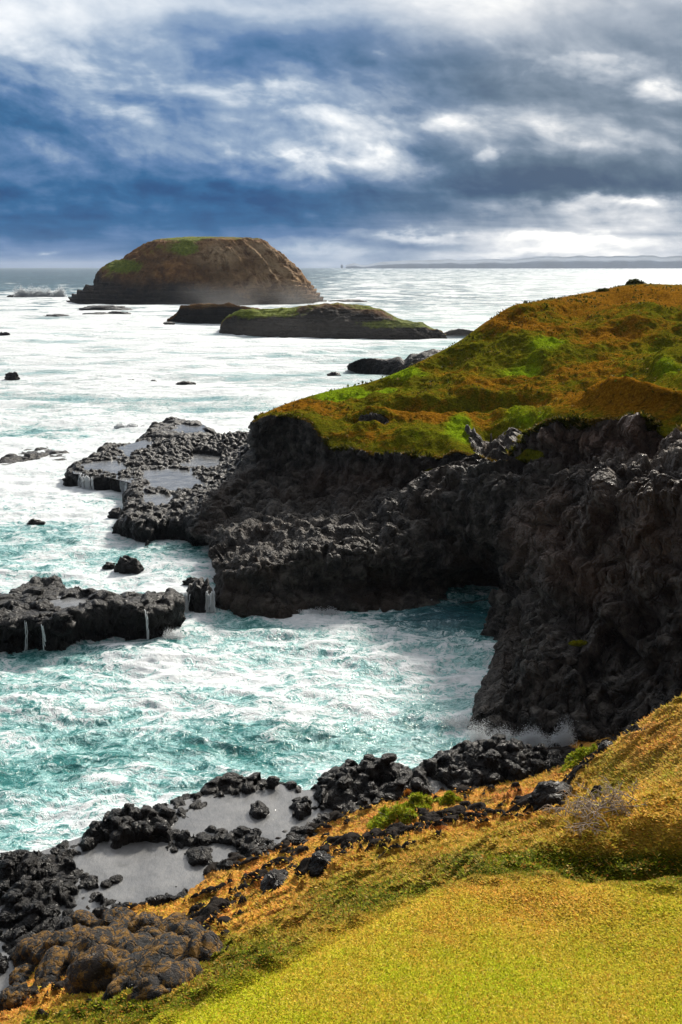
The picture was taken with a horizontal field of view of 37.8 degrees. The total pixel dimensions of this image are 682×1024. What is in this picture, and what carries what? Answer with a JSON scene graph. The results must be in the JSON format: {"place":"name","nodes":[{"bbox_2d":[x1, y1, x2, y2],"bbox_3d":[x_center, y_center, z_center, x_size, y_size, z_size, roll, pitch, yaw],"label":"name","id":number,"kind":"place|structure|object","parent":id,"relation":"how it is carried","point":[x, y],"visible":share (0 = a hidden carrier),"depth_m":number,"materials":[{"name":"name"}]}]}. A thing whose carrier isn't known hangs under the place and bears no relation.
{"place":"outdoors","nodes":[
{"label":"outdoors","id":0,"kind":"place"},
{"bbox_2d":[73,440,220,520],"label":"pool water","id":1,"kind":"structure","parent":0,"point":[172,479],"depth_m":102.65,"materials":[{"name":"liquid"}]},
{"bbox_2d":[169,423,206,432],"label":"pool water","id":2,"kind":"structure","parent":0,"point":[185,428],"depth_m":127.72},
{"bbox_2d":[0,776,449,992],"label":"pool water","id":3,"kind":"structure","parent":0,"point":[145,869],"depth_m":37.13,"materials":[{"name":"liquid"}]},
{"bbox_2d":[100,879,112,887],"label":"boulder","id":4,"kind":"object","parent":3,"relation":"in","point":[107,883],"visible":1,"depth_m":35.06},
{"bbox_2d":[109,874,122,883],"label":"boulder","id":5,"kind":"object","parent":3,"relation":"in","point":[116,879],"visible":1,"depth_m":35.32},
{"bbox_2d":[249,800,269,819],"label":"boulder","id":6,"kind":"object","parent":3,"relation":"in","point":[259,810],"visible":0.94,"depth_m":39.55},
{"bbox_2d":[0,739,564,983],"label":"rocky shore","id":7,"kind":"structure","parent":0,"point":[457,766],"depth_m":39.10,"materials":[{"name":"stone"}]},
{"bbox_2d":[0,882,9,890],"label":"boulder","id":8,"kind":"object","parent":7,"relation":"on","point":[4,886],"visible":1,"depth_m":34.41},
{"bbox_2d":[0,912,14,923],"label":"boulder","id":9,"kind":"object","parent":7,"relation":"on","point":[6,917],"visible":1,"depth_m":32.88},
{"bbox_2d":[0,859,14,869],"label":"boulder","id":10,"kind":"object","parent":7,"relation":"on","point":[7,864],"visible":1,"depth_m":35.01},
{"bbox_2d":[1,889,23,904],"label":"boulder","id":11,"kind":"object","parent":7,"relation":"on","point":[12,896],"visible":1,"depth_m":33.57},
{"bbox_2d":[11,925,26,941],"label":"boulder","id":12,"kind":"object","parent":7,"relation":"on","point":[19,931],"visible":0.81,"depth_m":32.17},
{"bbox_2d":[13,849,28,859],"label":"boulder","id":13,"kind":"object","parent":7,"relation":"on","point":[20,853],"visible":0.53,"depth_m":35.76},
{"bbox_2d":[9,963,34,985],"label":"boulder","id":14,"kind":"object","parent":7,"relation":"on","point":[25,970],"visible":0.48,"depth_m":30.25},
{"bbox_2d":[16,909,27,919],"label":"boulder","id":15,"kind":"object","parent":7,"relation":"on","point":[21,915],"visible":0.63,"depth_m":33.00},
{"bbox_2d":[22,902,31,914],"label":"boulder","id":16,"kind":"object","parent":7,"relation":"on","point":[26,908],"visible":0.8,"depth_m":33.10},
{"bbox_2d":[21,858,32,867],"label":"boulder","id":17,"kind":"object","parent":7,"relation":"on","point":[28,862],"visible":1,"depth_m":35.08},
{"bbox_2d":[11,930,51,966],"bbox_3d":[-9.517,13.931,31.380,1.570,1.215,2.356,-20,9,-37],"label":"boulder","id":18,"kind":"object","parent":7,"relation":"on","point":[26,949],"visible":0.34,"depth_m":31.03,"materials":[{"name":"stone"}]},
{"bbox_2d":[24,914,40,926],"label":"boulder","id":19,"kind":"object","parent":7,"relation":"on","point":[33,919],"visible":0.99,"depth_m":32.75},
{"bbox_2d":[29,867,36,878],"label":"boulder","id":20,"kind":"object","parent":7,"relation":"on","point":[32,873],"visible":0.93,"depth_m":34.93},
{"bbox_2d":[30,901,43,912],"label":"boulder","id":21,"kind":"object","parent":7,"relation":"on","point":[36,906],"visible":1,"depth_m":32.89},
{"bbox_2d":[40,905,57,917],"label":"boulder","id":22,"kind":"object","parent":7,"relation":"on","point":[50,911],"visible":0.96,"depth_m":33.00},
{"bbox_2d":[43,877,58,887],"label":"boulder","id":23,"kind":"object","parent":7,"relation":"on","point":[48,882],"visible":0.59,"depth_m":34.53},
{"bbox_2d":[48,887,57,899],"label":"boulder","id":24,"kind":"object","parent":7,"relation":"on","point":[53,892],"visible":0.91,"depth_m":33.94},
{"bbox_2d":[47,900,60,915],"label":"boulder","id":25,"kind":"object","parent":7,"relation":"on","point":[54,903],"visible":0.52,"depth_m":33.53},
{"bbox_2d":[35,923,90,961],"bbox_3d":[-8.537,13.487,30.797,1.651,1.025,1.483,0,14,-1],"label":"boulder","id":26,"kind":"object","parent":7,"relation":"on","point":[68,936],"visible":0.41,"depth_m":30.64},
{"bbox_2d":[63,879,72,888],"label":"boulder","id":27,"kind":"object","parent":7,"relation":"on","point":[67,883],"visible":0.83,"depth_m":34.63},
{"bbox_2d":[68,909,97,926],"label":"boulder","id":28,"kind":"object","parent":7,"relation":"on","point":[86,918],"visible":0.36,"depth_m":32.78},
{"bbox_2d":[109,829,122,841],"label":"boulder","id":29,"kind":"object","parent":7,"relation":"on","point":[115,835],"visible":1,"depth_m":37.46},
{"bbox_2d":[99,907,134,925],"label":"boulder","id":30,"kind":"object","parent":7,"relation":"on","point":[115,914],"visible":0.52,"depth_m":32.09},
{"bbox_2d":[142,825,152,834],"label":"boulder","id":31,"kind":"object","parent":7,"relation":"on","point":[148,830],"visible":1,"depth_m":37.65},
{"bbox_2d":[154,822,168,831],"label":"boulder","id":32,"kind":"object","parent":7,"relation":"on","point":[160,826],"visible":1,"depth_m":37.81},
{"bbox_2d":[158,806,166,816],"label":"boulder","id":33,"kind":"object","parent":7,"relation":"on","point":[162,811],"visible":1,"depth_m":38.98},
{"bbox_2d":[165,808,175,817],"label":"boulder","id":34,"kind":"object","parent":7,"relation":"on","point":[170,813],"visible":1,"depth_m":38.98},
{"bbox_2d":[186,846,212,865],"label":"boulder","id":35,"kind":"object","parent":7,"relation":"on","point":[201,855],"visible":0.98,"depth_m":36.47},
{"bbox_2d":[194,832,211,846],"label":"boulder","id":36,"kind":"object","parent":7,"relation":"on","point":[204,836],"visible":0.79,"depth_m":37.65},
{"bbox_2d":[236,825,251,834],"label":"boulder","id":37,"kind":"object","parent":7,"relation":"on","point":[245,830],"visible":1,"depth_m":38.17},
{"bbox_2d":[266,776,279,785],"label":"boulder","id":38,"kind":"object","parent":7,"relation":"on","point":[272,780],"visible":1,"depth_m":41.56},
{"bbox_2d":[289,797,311,809],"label":"boulder","id":39,"kind":"object","parent":7,"relation":"on","point":[295,801],"visible":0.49,"depth_m":40.13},
{"bbox_2d":[303,826,313,833],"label":"boulder","id":40,"kind":"object","parent":7,"relation":"on","point":[308,830],"visible":1,"depth_m":38.06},
{"bbox_2d":[335,775,349,788],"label":"boulder","id":41,"kind":"object","parent":7,"relation":"on","point":[343,781],"visible":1,"depth_m":40.47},
{"bbox_2d":[363,754,375,762],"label":"boulder","id":42,"kind":"object","parent":7,"relation":"on","point":[370,757],"visible":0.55,"depth_m":42.15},
{"bbox_2d":[380,753,396,762],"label":"boulder","id":43,"kind":"object","parent":7,"relation":"on","point":[388,757],"visible":1,"depth_m":41.47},
{"bbox_2d":[381,793,398,801],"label":"boulder","id":44,"kind":"object","parent":7,"relation":"on","point":[389,796],"visible":0.77,"depth_m":39.90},
{"bbox_2d":[386,781,402,792],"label":"boulder","id":45,"kind":"object","parent":7,"relation":"on","point":[391,786],"visible":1,"depth_m":40.36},
{"bbox_2d":[395,776,407,785],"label":"boulder","id":46,"kind":"object","parent":7,"relation":"on","point":[402,780],"visible":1,"depth_m":40.46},
{"bbox_2d":[411,777,423,788],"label":"boulder","id":47,"kind":"object","parent":7,"relation":"on","point":[417,782],"visible":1,"depth_m":40.59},
{"bbox_2d":[486,772,500,782],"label":"boulder","id":48,"kind":"object","parent":7,"relation":"on","point":[492,777],"visible":1,"depth_m":41.52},
{"bbox_2d":[487,749,500,759],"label":"boulder","id":49,"kind":"object","parent":7,"relation":"on","point":[496,754],"visible":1,"depth_m":42.23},
{"bbox_2d":[491,733,505,742],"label":"boulder","id":50,"kind":"object","parent":7,"relation":"on","point":[498,737],"visible":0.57,"depth_m":43.56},
{"bbox_2d":[510,738,520,751],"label":"boulder","id":51,"kind":"object","parent":7,"relation":"on","point":[515,743],"visible":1,"depth_m":42.63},
{"bbox_2d":[508,764,523,774],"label":"boulder","id":52,"kind":"object","parent":7,"relation":"on","point":[514,769],"visible":1,"depth_m":41.60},
{"bbox_2d":[522,748,531,758],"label":"boulder","id":53,"kind":"object","parent":7,"relation":"on","point":[527,753],"visible":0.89,"depth_m":42.56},
{"bbox_2d":[531,751,540,758],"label":"boulder","id":54,"kind":"object","parent":7,"relation":"on","point":[536,754],"visible":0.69,"depth_m":42.75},
{"bbox_2d":[545,749,560,759],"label":"boulder","id":55,"kind":"object","parent":7,"relation":"on","point":[555,751],"visible":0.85,"depth_m":42.96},
{"bbox_2d":[0,268,681,852],"bbox_3d":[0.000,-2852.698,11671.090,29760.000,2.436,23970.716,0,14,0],"label":"sea","id":56,"kind":"structure","parent":0,"point":[90,730],"depth_m":63.38,"materials":[{"name":"liquid"}]},
{"bbox_2d":[4,372,19,379],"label":"sea rock","id":57,"kind":"object","parent":56,"relation":"in","point":[11,376],"visible":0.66,"depth_m":199.02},
{"bbox_2d":[0,447,69,464],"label":"reef","id":58,"kind":"object","parent":56,"relation":"in","point":[10,458],"visible":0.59,"depth_m":117.40},
{"bbox_2d":[26,518,45,524],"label":"sea rock","id":59,"kind":"object","parent":56,"relation":"in","point":[33,521],"visible":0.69,"depth_m":87.14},
{"bbox_2d":[13,285,67,296],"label":"sea spray","id":60,"kind":"object","parent":56,"relation":"on","point":[36,293],"visible":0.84,"depth_m":726.04,"materials":[{"name":"white"}]},
{"bbox_2d":[0,575,185,654],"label":"rock shelf","id":61,"kind":"object","parent":56,"relation":"in","point":[99,615],"visible":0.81,"depth_m":60.43,"materials":[{"name":"stone"}]},
{"bbox_2d":[0,596,86,611],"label":"pool water","id":62,"kind":"structure","parent":61,"relation":"on","point":[67,602],"depth_m":61.99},
{"bbox_2d":[78,305,131,309],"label":"sea rock","id":63,"kind":"object","parent":56,"relation":"in","point":[104,307],"visible":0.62,"depth_m":523.79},
{"bbox_2d":[102,562,114,569],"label":"sea rock","id":64,"kind":"object","parent":56,"relation":"in","point":[108,565],"visible":0.91,"depth_m":74.75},
{"bbox_2d":[107,507,121,518],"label":"sea rock","id":65,"kind":"object","parent":56,"relation":"in","point":[113,513],"visible":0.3,"depth_m":89.31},
{"bbox_2d":[114,555,143,573],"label":"sea rock","id":66,"kind":"object","parent":56,"relation":"in","point":[126,564],"visible":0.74,"depth_m":73.61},
{"bbox_2d":[112,422,145,428],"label":"sea spray","id":67,"kind":"object","parent":56,"relation":"on","point":[119,425],"visible":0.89,"depth_m":139.86,"materials":[{"name":"white"}]},
{"bbox_2d":[62,431,250,547],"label":"rock platform","id":68,"kind":"object","parent":56,"relation":"in","point":[140,520],"visible":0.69,"depth_m":100.37,"materials":[{"name":"stone"}]},
{"bbox_2d":[78,473,93,489],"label":"waterfall","id":69,"kind":"structure","parent":68,"relation":"on","point":[86,485],"depth_m":100.79,"materials":[{"name":"white"}]},
{"bbox_2d":[159,628,185,639],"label":"sea spray","id":70,"kind":"object","parent":56,"relation":"on","point":[171,635],"visible":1,"depth_m":60.84,"materials":[{"name":"white"}]},
{"bbox_2d":[139,416,215,438],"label":"rock outcrop","id":71,"kind":"object","parent":56,"relation":"in","point":[155,429],"visible":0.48,"depth_m":126.06,"materials":[{"name":"stone"}]},
{"bbox_2d":[180,591,190,611],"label":"waterfall","id":72,"kind":"structure","parent":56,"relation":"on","point":[185,594],"depth_m":65.16,"materials":[{"name":"white"}]},
{"bbox_2d":[175,381,195,384],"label":"sea rock","id":73,"kind":"object","parent":56,"relation":"in","point":[184,383],"visible":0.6,"depth_m":189.77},
{"bbox_2d":[182,577,197,585],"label":"sea rock","id":74,"kind":"object","parent":56,"relation":"in","point":[187,581],"visible":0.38,"depth_m":70.53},
{"bbox_2d":[67,236,326,304],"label":"island","id":75,"kind":"structure","parent":56,"relation":"in","point":[189,270],"depth_m":607.91,"materials":[{"name":"stone"}]},
{"bbox_2d":[186,577,212,612],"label":"sea rock","id":76,"kind":"object","parent":56,"relation":"in","point":[198,588],"visible":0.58,"depth_m":65.33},
{"bbox_2d":[205,591,215,611],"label":"waterfall","id":77,"kind":"structure","parent":76,"relation":"on","point":[210,601],"depth_m":65.31,"materials":[{"name":"white"}]},
{"bbox_2d":[167,302,259,323],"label":"islet","id":78,"kind":"object","parent":56,"relation":"in","point":[208,313],"visible":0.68,"depth_m":402.66,"materials":[{"name":"stone"}]},
{"bbox_2d":[298,606,340,615],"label":"sea spray","id":79,"kind":"object","parent":56,"relation":"on","point":[333,611],"visible":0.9,"depth_m":65.08,"materials":[{"name":"white"}]},
{"bbox_2d":[219,302,447,339],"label":"islet","id":80,"kind":"object","parent":56,"relation":"in","point":[337,320],"visible":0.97,"depth_m":325.01,"materials":[{"name":"stone"}]},
{"bbox_2d":[330,299,366,301],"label":"foam","id":81,"kind":"object","parent":56,"relation":"in","point":[350,300],"visible":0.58,"depth_m":638.93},
{"bbox_2d":[347,349,441,374],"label":"rock outcrop","id":82,"kind":"object","parent":56,"relation":"in","point":[378,366],"visible":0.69,"depth_m":208.85,"materials":[{"name":"stone"}]},
{"bbox_2d":[433,712,476,729],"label":"sea spray","id":83,"kind":"object","parent":56,"relation":"on","point":[452,721],"visible":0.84,"depth_m":49.31,"materials":[{"name":"white"}]},
{"bbox_2d":[444,329,472,334],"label":"reef","id":84,"kind":"object","parent":56,"relation":"in","point":[459,332],"visible":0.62,"depth_m":327.45},
{"bbox_2d":[459,715,576,748],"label":"sea spray","id":85,"kind":"object","parent":56,"relation":"on","point":[532,739],"visible":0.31,"depth_m":46.31,"materials":[{"name":"white"}]},
{"bbox_2d":[0,697,681,1023],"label":"grassy slope","id":86,"kind":"structure","parent":0,"point":[393,830],"depth_m":24.66,"materials":[{"name":"plant"}]},
{"bbox_2d":[0,982,30,1009],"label":"boulder","id":87,"kind":"object","parent":86,"relation":"on","point":[13,995],"visible":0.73,"depth_m":24.93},
{"bbox_2d":[32,945,69,985],"bbox_3d":[-8.133,13.213,28.117,1.148,1.297,1.981,2,20,5],"label":"boulder","id":88,"kind":"object","parent":86,"relation":"on","point":[53,965],"visible":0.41,"depth_m":27.98,"materials":[{"name":"stone"}]},
{"bbox_2d":[68,926,115,964],"bbox_3d":[-7.069,12.523,28.533,1.497,1.071,2.257,-11,11,7],"label":"boulder","id":89,"kind":"object","parent":86,"relation":"on","point":[95,936],"visible":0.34,"depth_m":28.26,"materials":[{"name":"stone"}]},
{"bbox_2d":[64,944,129,994],"bbox_3d":[-5.535,10.701,23.253,2.127,1.091,1.092,-6,14,15],"label":"boulder","id":90,"kind":"object","parent":86,"relation":"on","point":[92,969],"visible":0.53,"depth_m":22.93,"materials":[{"name":"stone"}]},
{"bbox_2d":[109,915,130,934],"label":"boulder","id":91,"kind":"object","parent":86,"relation":"on","point":[120,926],"visible":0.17,"depth_m":30.43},
{"bbox_2d":[102,950,142,1000],"bbox_3d":[-4.626,10.505,22.255,0.980,0.939,1.814,17,15,23],"label":"boulder","id":92,"kind":"object","parent":86,"relation":"on","point":[116,985],"visible":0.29,"depth_m":21.92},
{"bbox_2d":[105,929,153,953],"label":"boulder","id":93,"kind":"object","parent":86,"relation":"on","point":[128,940],"visible":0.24,"depth_m":23.83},
{"bbox_2d":[127,911,160,932],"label":"boulder","id":94,"kind":"object","parent":86,"relation":"on","point":[140,920],"visible":0.46,"depth_m":29.58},
{"bbox_2d":[134,926,162,937],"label":"boulder","id":95,"kind":"object","parent":86,"relation":"on","point":[154,932],"visible":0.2,"depth_m":25.83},
{"bbox_2d":[127,976,170,1002],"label":"boulder","id":96,"kind":"object","parent":86,"relation":"on","point":[148,988],"visible":0.49,"depth_m":19.98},
{"bbox_2d":[123,932,188,989],"bbox_3d":[-4.152,10.285,22.300,1.430,0.982,2.016,-6,16,38],"label":"boulder","id":97,"kind":"object","parent":86,"relation":"on","point":[171,945],"visible":0.39,"depth_m":22.22,"materials":[{"name":"stone"}]},
{"bbox_2d":[156,912,187,933],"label":"boulder","id":98,"kind":"object","parent":86,"relation":"on","point":[172,918],"visible":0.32,"depth_m":26.76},
{"bbox_2d":[150,957,202,990],"bbox_3d":[-3.474,9.702,20.544,1.312,0.891,1.524,-2,19,-2],"label":"boulder","id":99,"kind":"object","parent":86,"relation":"on","point":[170,973],"visible":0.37,"depth_m":20.39,"materials":[{"name":"stone"}]},
{"bbox_2d":[179,938,190,960],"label":"boulder","id":100,"kind":"object","parent":86,"relation":"on","point":[185,954],"visible":0.04,"depth_m":22.30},
{"bbox_2d":[167,919,209,937],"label":"boulder","id":101,"kind":"object","parent":86,"relation":"on","point":[189,927],"visible":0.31,"depth_m":24.37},
{"bbox_2d":[187,929,222,961],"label":"boulder","id":102,"kind":"object","parent":86,"relation":"on","point":[204,944],"visible":0.58,"depth_m":22.15,"materials":[{"name":"stone"}]},
{"bbox_2d":[259,869,288,891],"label":"boulder","id":103,"kind":"object","parent":86,"relation":"on","point":[274,879],"visible":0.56,"depth_m":28.73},
{"bbox_2d":[308,850,333,877],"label":"boulder","id":104,"kind":"object","parent":86,"relation":"on","point":[321,860],"visible":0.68,"depth_m":27.32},
{"bbox_2d":[315,812,329,823],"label":"boulder","id":105,"kind":"object","parent":86,"relation":"on","point":[325,816],"visible":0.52,"depth_m":38.94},
{"bbox_2d":[0,691,681,1023],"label":"ground cover","id":106,"kind":"object","parent":86,"relation":"on","point":[217,1010],"visible":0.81,"depth_m":13.54,"materials":[{"name":"yellow plant"}]},
{"bbox_2d":[366,802,418,829],"bbox_3d":[1.867,11.098,36.844,1.950,1.180,1.948,0,14,0],"label":"succulent cushion","id":107,"kind":"object","parent":86,"relation":"on","point":[386,815],"visible":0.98,"depth_m":36.37,"materials":[{"name":"green plant"}]},
{"bbox_2d":[400,792,433,809],"bbox_3d":[2.848,11.144,38.229,1.504,0.770,1.211,0,14,0],"label":"succulent cushion","id":108,"kind":"object","parent":86,"relation":"on","point":[417,799],"visible":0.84,"depth_m":38.20,"materials":[{"name":"green plant"}]},
{"bbox_2d":[433,790,462,805],"bbox_3d":[4.234,11.231,39.163,1.221,0.692,0.906,0,14,0],"label":"succulent cushion","id":109,"kind":"object","parent":86,"relation":"on","point":[448,797],"visible":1,"depth_m":39.01,"materials":[{"name":"green plant"}]},
{"bbox_2d":[527,781,570,811],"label":"boulder","id":110,"kind":"object","parent":86,"relation":"on","point":[543,793],"visible":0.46,"depth_m":31.16,"materials":[{"name":"stone"}]},
{"bbox_2d":[557,743,597,772],"bbox_3d":[9.584,9.844,40.159,1.723,1.581,1.609,0,14,0],"label":"succulent cushion","id":111,"kind":"object","parent":86,"relation":"on","point":[574,758],"visible":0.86,"depth_m":39.94,"materials":[{"name":"green plant"}]},
{"bbox_2d":[539,776,647,836],"bbox_3d":[4.825,5.579,18.859,1.987,1.078,1.422,0,14,0],"label":"dry shrub","id":112,"kind":"object","parent":86,"relation":"on","point":[588,805],"visible":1,"depth_m":18.97,"materials":[{"name":"plant"}]},
{"bbox_2d":[598,740,612,751],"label":"boulder","id":113,"kind":"object","parent":86,"relation":"on","point":[602,746],"visible":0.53,"depth_m":33.70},
{"bbox_2d":[0,0,681,267],"label":"sky","id":114,"kind":"structure","parent":0,"point":[327,133],"materials":[{"name":"blue"}]},
{"bbox_2d":[185,284,681,742],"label":"headland","id":115,"kind":"structure","parent":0,"point":[568,542],"depth_m":66.36,"materials":[{"name":"stone"}]},
{"bbox_2d":[252,283,681,461],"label":"hill scrub","id":116,"kind":"object","parent":115,"relation":"on","point":[581,422],"visible":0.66,"depth_m":79.42,"materials":[{"name":"green plant"}]},
{"bbox_2d":[625,279,645,284],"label":"shrub","id":117,"kind":"object","parent":116,"relation":"on","point":[633,281],"visible":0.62,"depth_m":148.08,"materials":[{"name":"green plant"}]},
{"bbox_2d":[346,255,681,267],"bbox_3d":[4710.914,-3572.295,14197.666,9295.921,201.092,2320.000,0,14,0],"label":"distant hills","id":118,"kind":"structure","parent":0,"point":[639,261],"depth_m":13246.08,"materials":[{"name":"grey"}]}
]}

